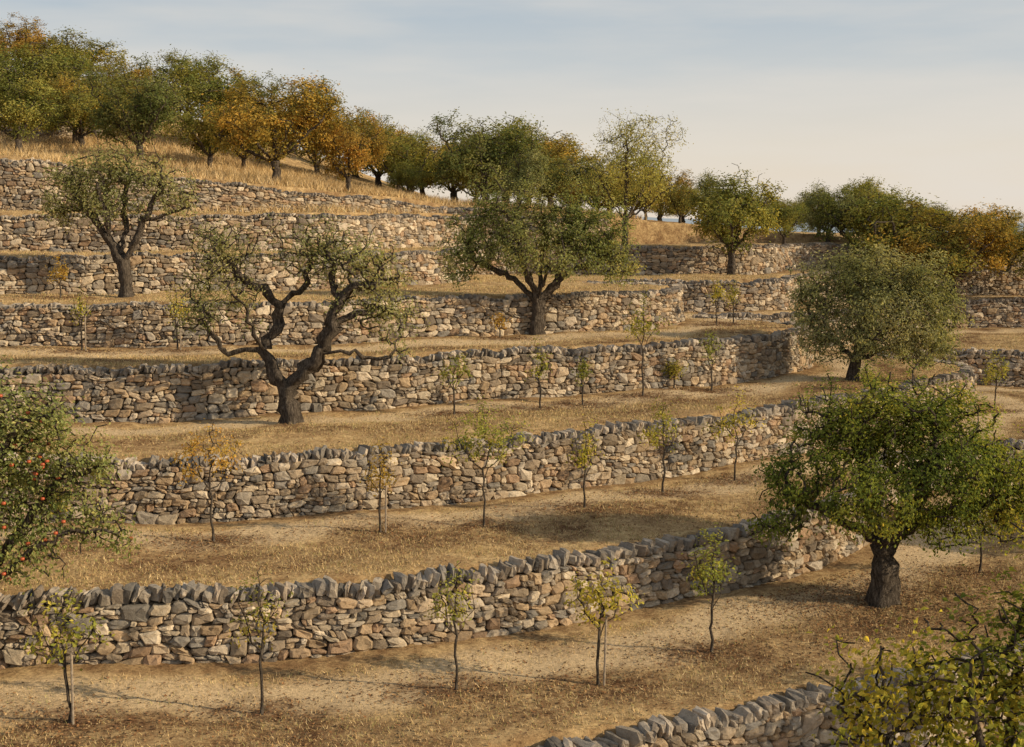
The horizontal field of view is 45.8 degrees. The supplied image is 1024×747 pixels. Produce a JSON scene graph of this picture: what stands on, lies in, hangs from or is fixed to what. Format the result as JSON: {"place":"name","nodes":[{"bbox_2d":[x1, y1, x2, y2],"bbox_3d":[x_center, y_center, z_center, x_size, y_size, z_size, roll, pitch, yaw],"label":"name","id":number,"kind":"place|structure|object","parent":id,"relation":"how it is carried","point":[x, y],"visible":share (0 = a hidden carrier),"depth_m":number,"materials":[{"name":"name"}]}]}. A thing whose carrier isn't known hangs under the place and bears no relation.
{"place":"outdoors","nodes":[
{"label":"outdoors","id":0,"kind":"place"},
{"bbox_2d":[0,71,1023,746],"bbox_3d":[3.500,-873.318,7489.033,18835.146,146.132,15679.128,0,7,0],"label":"ground","id":1,"kind":"structure","parent":0,"point":[34,679],"depth_m":26.51,"materials":[{"name":"soil"}]},
{"bbox_2d":[0,41,29,100],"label":"hillside tree","id":2,"kind":"object","parent":1,"relation":"on","point":[3,51],"visible":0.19,"depth_m":77.71,"materials":[{"name":"green plant"}]},
{"bbox_2d":[0,12,58,69],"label":"hillside tree","id":3,"kind":"object","parent":1,"relation":"on","point":[20,37],"visible":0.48,"depth_m":89.56,"materials":[{"name":"orange plant"}]},
{"bbox_2d":[0,67,64,153],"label":"hillside tree","id":4,"kind":"object","parent":1,"relation":"on","point":[19,112],"visible":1,"depth_m":63.31,"materials":[{"name":"green plant"}]},
{"bbox_2d":[0,36,97,115],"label":"hillside tree","id":5,"kind":"object","parent":1,"relation":"on","point":[39,68],"visible":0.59,"depth_m":76.17,"materials":[{"name":"green plant"}]},
{"bbox_2d":[0,114,111,138],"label":"stone wall","id":6,"kind":"structure","parent":1,"relation":"on","point":[64,131],"depth_m":74.26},
{"bbox_2d":[45,251,68,296],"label":"young tree","id":7,"kind":"object","parent":1,"relation":"on","point":[64,274],"visible":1,"depth_m":42.83,"materials":[{"name":"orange plant"}]},
{"bbox_2d":[45,472,73,542],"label":"young tree","id":8,"kind":"object","parent":1,"relation":"on","point":[66,509],"visible":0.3,"depth_m":26.86,"materials":[{"name":"green plant"}]},
{"bbox_2d":[20,588,114,724],"bbox_3d":[-7.527,4.903,20.565,1.685,2.610,1.168,0,7,0],"label":"young tree","id":9,"kind":"object","parent":1,"relation":"on","point":[64,664],"visible":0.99,"depth_m":20.56,"materials":[{"name":"green plant"}]},
{"bbox_2d":[0,355,147,594],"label":"apple tree","id":10,"kind":"object","parent":1,"relation":"on","point":[20,436],"visible":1,"depth_m":21.49,"materials":[{"name":"green plant"}]},
{"bbox_2d":[16,25,132,78],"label":"hillside tree","id":11,"kind":"object","parent":1,"relation":"on","point":[89,50],"visible":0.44,"depth_m":88.41,"materials":[{"name":"green plant"}]},
{"bbox_2d":[41,66,108,143],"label":"hillside tree","id":12,"kind":"object","parent":1,"relation":"on","point":[61,80],"visible":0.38,"depth_m":71.55,"materials":[{"name":"green plant"}]},
{"bbox_2d":[25,83,128,147],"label":"hillside tree","id":13,"kind":"object","parent":1,"relation":"on","point":[80,116],"visible":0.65,"depth_m":69.65,"materials":[{"name":"green plant"}]},
{"bbox_2d":[69,286,92,350],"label":"young tree","id":14,"kind":"object","parent":1,"relation":"on","point":[80,304],"visible":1,"depth_m":38.92,"materials":[{"name":"green plant"}]},
{"bbox_2d":[43,62,139,114],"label":"hillside tree","id":15,"kind":"object","parent":1,"relation":"on","point":[91,69],"visible":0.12,"depth_m":77.90,"materials":[{"name":"green plant"}]},
{"bbox_2d":[28,130,207,297],"bbox_3d":[-14.283,-5.653,43.565,6.354,6.158,3.332,0,7,0],"label":"old fruit tree","id":16,"kind":"object","parent":1,"relation":"on","point":[89,207],"visible":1,"depth_m":43.51,"materials":[{"name":"green plant"}]},
{"bbox_2d":[76,61,193,161],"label":"hillside tree","id":17,"kind":"object","parent":1,"relation":"on","point":[145,117],"visible":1,"depth_m":65.28,"materials":[{"name":"green plant"}]},
{"bbox_2d":[100,57,171,117],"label":"hillside tree","id":18,"kind":"object","parent":1,"relation":"on","point":[136,71],"visible":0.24,"depth_m":83.84,"materials":[{"name":"green plant"}]},
{"bbox_2d":[119,84,181,133],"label":"hillside tree","id":19,"kind":"object","parent":1,"relation":"on","point":[147,96],"visible":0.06,"depth_m":79.65,"materials":[{"name":"green plant"}]},
{"bbox_2d":[163,282,189,349],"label":"young tree","id":20,"kind":"object","parent":1,"relation":"on","point":[174,315],"visible":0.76,"depth_m":39.44,"materials":[{"name":"green plant"}]},
{"bbox_2d":[128,44,237,123],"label":"hillside tree","id":21,"kind":"object","parent":1,"relation":"on","point":[178,66],"visible":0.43,"depth_m":86.13,"materials":[{"name":"green plant"}]},
{"bbox_2d":[158,101,243,168],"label":"hillside tree","id":22,"kind":"object","parent":1,"relation":"on","point":[194,133],"visible":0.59,"depth_m":68.26,"materials":[{"name":"green plant"}]},
{"bbox_2d":[141,61,268,153],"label":"hillside tree","id":23,"kind":"object","parent":1,"relation":"on","point":[199,87],"visible":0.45,"depth_m":75.64,"materials":[{"name":"green plant"}]},
{"bbox_2d":[169,418,247,541],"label":"young tree","id":24,"kind":"object","parent":1,"relation":"on","point":[218,462],"visible":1,"depth_m":27.18,"materials":[{"name":"orange plant"}]},
{"bbox_2d":[221,277,249,329],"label":"young tree","id":25,"kind":"object","parent":1,"relation":"on","point":[238,305],"visible":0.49,"depth_m":40.44,"materials":[{"name":"green plant"}]},
{"bbox_2d":[230,127,273,168],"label":"hillside tree","id":26,"kind":"object","parent":1,"relation":"on","point":[243,157],"visible":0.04,"depth_m":71.96,"materials":[{"name":"green plant"}]},
{"bbox_2d":[228,562,292,714],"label":"young tree","id":27,"kind":"object","parent":1,"relation":"on","point":[263,642],"visible":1,"depth_m":21.05,"materials":[{"name":"green plant"}]},
{"bbox_2d":[0,157,535,214],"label":"stone wall","id":28,"kind":"structure","parent":1,"relation":"on","point":[18,179],"depth_m":54.72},
{"bbox_2d":[244,97,298,162],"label":"hillside tree","id":29,"kind":"object","parent":1,"relation":"on","point":[269,127],"visible":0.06,"depth_m":77.86,"materials":[{"name":"orange plant"}]},
{"bbox_2d":[192,68,352,182],"bbox_3d":[-11.809,-12.081,59.020,7.784,6.053,6.509,0,7,-1],"label":"hillside tree","id":30,"kind":"object","parent":1,"relation":"on","point":[249,129],"visible":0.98,"depth_m":59.01,"materials":[{"name":"orange plant"}]},
{"bbox_2d":[242,69,351,154],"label":"hillside tree","id":31,"kind":"object","parent":1,"relation":"on","point":[266,94],"visible":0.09,"depth_m":90.27,"materials":[{"name":"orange plant"}]},
{"bbox_2d":[167,206,430,423],"bbox_3d":[-5.962,-1.559,34.273,7.478,6.280,3.196,-1,7,-7],"label":"old fruit tree","id":32,"kind":"object","parent":1,"relation":"on","point":[289,408],"visible":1,"depth_m":33.92,"materials":[{"name":"green plant"}]},
{"bbox_2d":[0,211,609,252],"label":"stone wall","id":33,"kind":"structure","parent":1,"relation":"on","point":[27,233],"depth_m":51.35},
{"bbox_2d":[279,106,351,175],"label":"hillside tree","id":34,"kind":"object","parent":1,"relation":"on","point":[315,163],"visible":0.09,"depth_m":77.14,"materials":[{"name":"orange plant"}]},
{"bbox_2d":[308,105,395,190],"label":"hillside tree","id":35,"kind":"object","parent":1,"relation":"on","point":[351,145],"visible":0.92,"depth_m":60.84,"materials":[{"name":"orange plant"}]},
{"bbox_2d":[334,106,381,177],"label":"hillside tree","id":36,"kind":"object","parent":1,"relation":"on","point":[359,118],"visible":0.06,"depth_m":86.13,"materials":[{"name":"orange plant"}]},
{"bbox_2d":[362,242,389,287],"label":"young tree","id":37,"kind":"object","parent":1,"relation":"on","point":[378,255],"visible":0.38,"depth_m":49.83,"materials":[{"name":"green plant"}]},
{"bbox_2d":[359,436,401,532],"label":"young tree","id":38,"kind":"object","parent":1,"relation":"on","point":[380,476],"visible":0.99,"depth_m":27.92,"materials":[{"name":"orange plant"}]},
{"bbox_2d":[343,113,421,187],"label":"hillside tree","id":39,"kind":"object","parent":1,"relation":"on","point":[390,130],"visible":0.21,"depth_m":77.92,"materials":[{"name":"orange plant"}]},
{"bbox_2d":[360,122,440,190],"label":"hillside tree","id":40,"kind":"object","parent":1,"relation":"on","point":[425,138],"visible":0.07,"depth_m":85.81,"materials":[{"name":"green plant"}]},
{"bbox_2d":[385,161,431,194],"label":"hillside tree","id":41,"kind":"object","parent":1,"relation":"on","point":[405,173],"visible":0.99,"depth_m":70.99,"materials":[{"name":"green plant"}]},
{"bbox_2d":[371,129,451,194],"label":"hillside tree","id":42,"kind":"object","parent":1,"relation":"on","point":[403,154],"visible":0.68,"depth_m":74.25,"materials":[{"name":"green plant"}]},
{"bbox_2d":[379,133,464,194],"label":"hillside tree","id":43,"kind":"object","parent":1,"relation":"on","point":[421,189],"visible":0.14,"depth_m":77.19,"materials":[{"name":"green plant"}]},
{"bbox_2d":[387,129,494,199],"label":"hillside tree","id":44,"kind":"object","parent":1,"relation":"on","point":[453,190],"visible":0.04,"depth_m":91.17,"materials":[{"name":"green plant"}]},
{"bbox_2d":[424,561,479,689],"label":"young tree","id":45,"kind":"object","parent":1,"relation":"on","point":[454,611],"visible":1,"depth_m":22.06,"materials":[{"name":"green plant"}]},
{"bbox_2d":[432,351,471,413],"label":"young tree","id":46,"kind":"object","parent":1,"relation":"on","point":[444,374],"visible":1,"depth_m":36.09,"materials":[{"name":"green plant"}]},
{"bbox_2d":[425,148,509,200],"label":"hillside tree","id":47,"kind":"object","parent":1,"relation":"on","point":[475,192],"visible":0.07,"depth_m":77.13,"materials":[{"name":"green plant"}]},
{"bbox_2d":[418,106,547,200],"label":"hillside tree","id":48,"kind":"object","parent":1,"relation":"on","point":[457,165],"visible":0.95,"depth_m":70.25,"materials":[{"name":"green plant"}]},
{"bbox_2d":[440,393,532,526],"bbox_3d":[-0.611,2.116,28.626,2.238,3.371,1.514,2,7,14],"label":"young tree","id":49,"kind":"object","parent":1,"relation":"on","point":[482,431],"visible":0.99,"depth_m":28.55,"materials":[{"name":"green plant"}]},
{"bbox_2d":[486,311,511,337],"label":"young tree","id":50,"kind":"object","parent":1,"relation":"on","point":[496,321],"visible":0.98,"depth_m":43.38,"materials":[{"name":"orange plant"}]},
{"bbox_2d":[440,111,563,201],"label":"hillside tree","id":51,"kind":"object","parent":1,"relation":"on","point":[518,123],"visible":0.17,"depth_m":89.15,"materials":[{"name":"green plant"}]},
{"bbox_2d":[0,438,1023,668],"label":"stone wall","id":52,"kind":"structure","parent":1,"relation":"on","point":[189,623],"depth_m":24.25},
{"bbox_2d":[0,347,1023,525],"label":"stone wall","id":53,"kind":"structure","parent":1,"relation":"on","point":[324,479],"depth_m":31.18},
{"bbox_2d":[0,297,1023,423],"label":"stone wall","id":54,"kind":"structure","parent":1,"relation":"on","point":[145,393],"depth_m":37.75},
{"bbox_2d":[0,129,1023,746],"bbox_3d":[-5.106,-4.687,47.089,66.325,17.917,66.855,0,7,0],"label":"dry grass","id":55,"kind":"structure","parent":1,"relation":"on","point":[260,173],"depth_m":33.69,"materials":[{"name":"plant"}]},
{"bbox_2d":[0,269,1023,347],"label":"stone wall","id":56,"kind":"structure","parent":1,"relation":"on","point":[135,324],"depth_m":43.39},
{"bbox_2d":[0,251,1023,746],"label":"fallen leaves","id":57,"kind":"object","parent":1,"relation":"on","point":[734,645],"visible":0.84,"depth_m":26.57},
{"bbox_2d":[0,242,1023,294],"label":"stone wall","id":58,"kind":"structure","parent":1,"relation":"on","point":[97,274],"depth_m":48.91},
{"bbox_2d":[490,142,551,201],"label":"hillside tree","id":59,"kind":"object","parent":1,"relation":"on","point":[518,173],"visible":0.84,"depth_m":68.42,"materials":[{"name":"green plant"}]},
{"bbox_2d":[493,144,572,203],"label":"hillside tree","id":60,"kind":"object","parent":1,"relation":"on","point":[540,172],"visible":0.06,"depth_m":81.72,"materials":[{"name":"green plant"}]},
{"bbox_2d":[525,335,552,408],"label":"young tree","id":61,"kind":"object","parent":1,"relation":"on","point":[540,372],"visible":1,"depth_m":37.09,"materials":[{"name":"green plant"}]},
{"bbox_2d":[432,157,646,334],"bbox_3d":[1.027,-4.531,44.139,7.947,6.712,3.615,0,7,0],"label":"old fruit tree","id":62,"kind":"object","parent":1,"relation":"on","point":[569,238],"visible":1,"depth_m":44.12,"materials":[{"name":"green plant"}]},
{"bbox_2d":[506,126,607,206],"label":"hillside tree","id":63,"kind":"object","parent":1,"relation":"on","point":[561,145],"visible":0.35,"depth_m":86.52,"materials":[{"name":"green plant"}]},
{"bbox_2d":[555,180,587,207],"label":"hillside tree","id":64,"kind":"object","parent":1,"relation":"on","point":[573,193],"visible":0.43,"depth_m":70.06,"materials":[{"name":"green plant"}]},
{"bbox_2d":[529,150,615,205],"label":"hillside tree","id":65,"kind":"object","parent":1,"relation":"on","point":[559,178],"visible":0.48,"depth_m":77.80,"materials":[{"name":"green plant"}]},
{"bbox_2d":[570,350,592,404],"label":"young tree","id":66,"kind":"object","parent":1,"relation":"on","point":[581,370],"visible":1,"depth_m":38.19,"materials":[{"name":"green plant"}]},
{"bbox_2d":[566,414,604,507],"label":"young tree","id":67,"kind":"object","parent":1,"relation":"on","point":[584,454],"visible":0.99,"depth_m":30.17,"materials":[{"name":"green plant"}]},
{"bbox_2d":[568,172,624,212],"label":"hillside tree","id":68,"kind":"object","parent":1,"relation":"on","point":[593,194],"visible":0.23,"depth_m":70.62,"materials":[{"name":"green plant"}]},
{"bbox_2d":[563,557,644,685],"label":"young tree","id":69,"kind":"object","parent":1,"relation":"on","point":[599,599],"visible":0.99,"depth_m":22.41,"materials":[{"name":"green plant"}]},
{"bbox_2d":[546,108,693,244],"bbox_3d":[5.821,-10.288,63.947,6.330,7.420,7.704,6,9,41],"label":"hillside tree","id":70,"kind":"object","parent":1,"relation":"on","point":[624,166],"visible":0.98,"depth_m":62.84,"materials":[{"name":"green plant"}]},
{"bbox_2d":[590,174,671,215],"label":"hillside tree","id":71,"kind":"object","parent":1,"relation":"on","point":[622,193],"visible":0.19,"depth_m":80.61,"materials":[{"name":"green plant"}]},
{"bbox_2d":[620,284,672,395],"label":"young tree","id":72,"kind":"object","parent":1,"relation":"on","point":[641,329],"visible":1,"depth_m":39.39,"materials":[{"name":"green plant"}]},
{"bbox_2d":[627,180,667,219],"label":"hillside tree","id":73,"kind":"object","parent":1,"relation":"on","point":[646,210],"visible":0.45,"depth_m":74.99,"materials":[{"name":"green plant"}]},
{"bbox_2d":[637,397,685,492],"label":"young tree","id":74,"kind":"object","parent":1,"relation":"on","point":[655,433],"visible":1,"depth_m":32.23,"materials":[{"name":"green plant"}]},
{"bbox_2d":[634,166,696,220],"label":"hillside tree","id":75,"kind":"object","parent":1,"relation":"on","point":[659,217],"visible":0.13,"depth_m":86.12,"materials":[{"name":"green plant"}]},
{"bbox_2d":[661,357,688,387],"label":"young tree","id":76,"kind":"object","parent":1,"relation":"on","point":[672,368],"visible":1,"depth_m":41.33,"materials":[{"name":"green plant"}]},
{"bbox_2d":[657,181,703,222],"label":"hillside tree","id":77,"kind":"object","parent":1,"relation":"on","point":[675,199],"visible":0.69,"depth_m":72.00,"materials":[{"name":"green plant"}]},
{"bbox_2d":[653,186,714,222],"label":"hillside tree","id":78,"kind":"object","parent":1,"relation":"on","point":[683,217],"visible":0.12,"depth_m":81.72,"materials":[{"name":"green plant"}]},
{"bbox_2d":[667,167,726,216],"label":"hillside tree","id":79,"kind":"object","parent":1,"relation":"on","point":[699,186],"visible":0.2,"depth_m":86.19,"materials":[{"name":"green plant"}]},
{"bbox_2d":[681,522,740,652],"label":"young tree","id":80,"kind":"object","parent":1,"relation":"on","point":[703,569],"visible":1,"depth_m":24.00,"materials":[{"name":"green plant"}]},
{"bbox_2d":[699,329,723,389],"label":"young tree","id":81,"kind":"object","parent":1,"relation":"on","point":[709,349],"visible":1,"depth_m":40.88,"materials":[{"name":"green plant"}]},
{"bbox_2d":[705,277,725,324],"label":"young tree","id":82,"kind":"object","parent":1,"relation":"on","point":[716,294],"visible":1,"depth_m":48.87,"materials":[{"name":"green plant"}]},
{"bbox_2d":[677,163,787,274],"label":"hillside tree","id":83,"kind":"object","parent":1,"relation":"on","point":[725,222],"visible":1,"depth_m":60.75,"materials":[{"name":"green plant"}]},
{"bbox_2d":[721,279,743,322],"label":"young tree","id":84,"kind":"object","parent":1,"relation":"on","point":[730,297],"visible":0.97,"depth_m":49.72,"materials":[{"name":"green plant"}]},
{"bbox_2d":[701,386,765,479],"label":"young tree","id":85,"kind":"object","parent":1,"relation":"on","point":[733,418],"visible":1,"depth_m":33.87,"materials":[{"name":"green plant"}]},
{"bbox_2d":[525,639,1023,746],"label":"stone wall","id":86,"kind":"structure","parent":1,"relation":"on","point":[790,718],"depth_m":21.28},
{"bbox_2d":[753,191,800,223],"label":"hillside tree","id":87,"kind":"object","parent":1,"relation":"on","point":[785,200],"visible":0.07,"depth_m":90.70,"materials":[{"name":"green plant"}]},
{"bbox_2d":[765,198,811,243],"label":"hillside tree","id":88,"kind":"object","parent":1,"relation":"on","point":[787,217],"visible":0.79,"depth_m":69.12,"materials":[{"name":"green plant"}]},
{"bbox_2d":[793,186,848,233],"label":"hillside tree","id":89,"kind":"object","parent":1,"relation":"on","point":[813,201],"visible":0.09,"depth_m":91.30,"materials":[{"name":"green plant"}]},
{"bbox_2d":[794,178,862,241],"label":"hillside tree","id":90,"kind":"object","parent":1,"relation":"on","point":[811,217],"visible":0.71,"depth_m":71.82,"materials":[{"name":"green plant"}]},
{"bbox_2d":[824,176,896,235],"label":"hillside tree","id":91,"kind":"object","parent":1,"relation":"on","point":[868,183],"visible":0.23,"depth_m":88.46,"materials":[{"name":"green plant"}]},
{"bbox_2d":[808,179,922,248],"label":"hillside tree","id":92,"kind":"object","parent":1,"relation":"on","point":[853,213],"visible":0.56,"depth_m":70.81,"materials":[{"name":"green plant"}]},
{"bbox_2d":[854,360,876,389],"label":"young tree","id":93,"kind":"object","parent":1,"relation":"on","point":[864,375],"visible":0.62,"depth_m":40.96,"materials":[{"name":"green plant"}]},
{"bbox_2d":[737,351,1023,608],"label":"fruit tree","id":94,"kind":"object","parent":1,"relation":"on","point":[986,474],"visible":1,"depth_m":26.41,"materials":[{"name":"green plant"}]},
{"bbox_2d":[782,238,978,380],"bbox_3d":[13.250,-2.200,43.463,6.965,5.288,3.666,0,7,0],"label":"olive tree","id":95,"kind":"object","parent":1,"relation":"on","point":[858,279],"visible":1,"depth_m":42.90,"materials":[{"name":"green plant"}]},
{"bbox_2d":[796,504,1023,746],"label":"fruit tree","id":96,"kind":"object","parent":1,"relation":"on","point":[1012,733],"visible":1,"depth_m":12.68,"materials":[{"name":"green plant"}]},
{"bbox_2d":[835,192,992,284],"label":"hillside tree","id":97,"kind":"object","parent":1,"relation":"on","point":[876,228],"visible":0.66,"depth_m":66.71,"materials":[{"name":"green plant"}]},
{"bbox_2d":[916,203,970,235],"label":"hillside tree","id":98,"kind":"object","parent":1,"relation":"on","point":[943,209],"visible":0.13,"depth_m":81.25,"materials":[{"name":"green plant"}]},
{"bbox_2d":[876,194,1023,296],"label":"hillside tree","id":99,"kind":"object","parent":1,"relation":"on","point":[989,240],"visible":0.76,"depth_m":65.29,"materials":[{"name":"orange plant"}]},
{"bbox_2d":[962,210,993,226],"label":"hillside tree","id":100,"kind":"object","parent":1,"relation":"on","point":[978,215],"visible":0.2,"depth_m":90.63,"materials":[{"name":"green plant"}]},
{"bbox_2d":[969,509,992,572],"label":"young tree","id":101,"kind":"object","parent":1,"relation":"on","point":[981,552],"visible":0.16,"depth_m":29.43,"materials":[{"name":"green plant"}]},
{"bbox_2d":[981,349,1009,410],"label":"young tree","id":102,"kind":"object","parent":1,"relation":"on","point":[993,371],"visible":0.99,"depth_m":46.48,"materials":[{"name":"green plant"}]},
{"bbox_2d":[969,226,1023,269],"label":"hillside tree","id":103,"kind":"object","parent":1,"relation":"on","point":[1019,254],"visible":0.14,"depth_m":69.44,"materials":[{"name":"green plant"}]},
{"bbox_2d":[979,209,1023,231],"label":"hillside tree","id":104,"kind":"object","parent":1,"relation":"on","point":[1018,217],"visible":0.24,"depth_m":79.25,"materials":[{"name":"green plant"}]},
{"bbox_2d":[1006,222,1023,277],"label":"hillside tree","id":105,"kind":"object","parent":1,"relation":"on","point":[1021,248],"visible":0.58,"depth_m":65.56,"materials":[{"name":"green plant"}]},
{"bbox_2d":[0,0,1023,222],"label":"sky","id":106,"kind":"structure","parent":0,"point":[925,96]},
{"bbox_2d":[636,216,1023,232],"bbox_3d":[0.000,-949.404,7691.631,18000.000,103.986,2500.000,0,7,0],"label":"distant hills","id":107,"kind":"structure","parent":0,"point":[689,221],"depth_m":7294.76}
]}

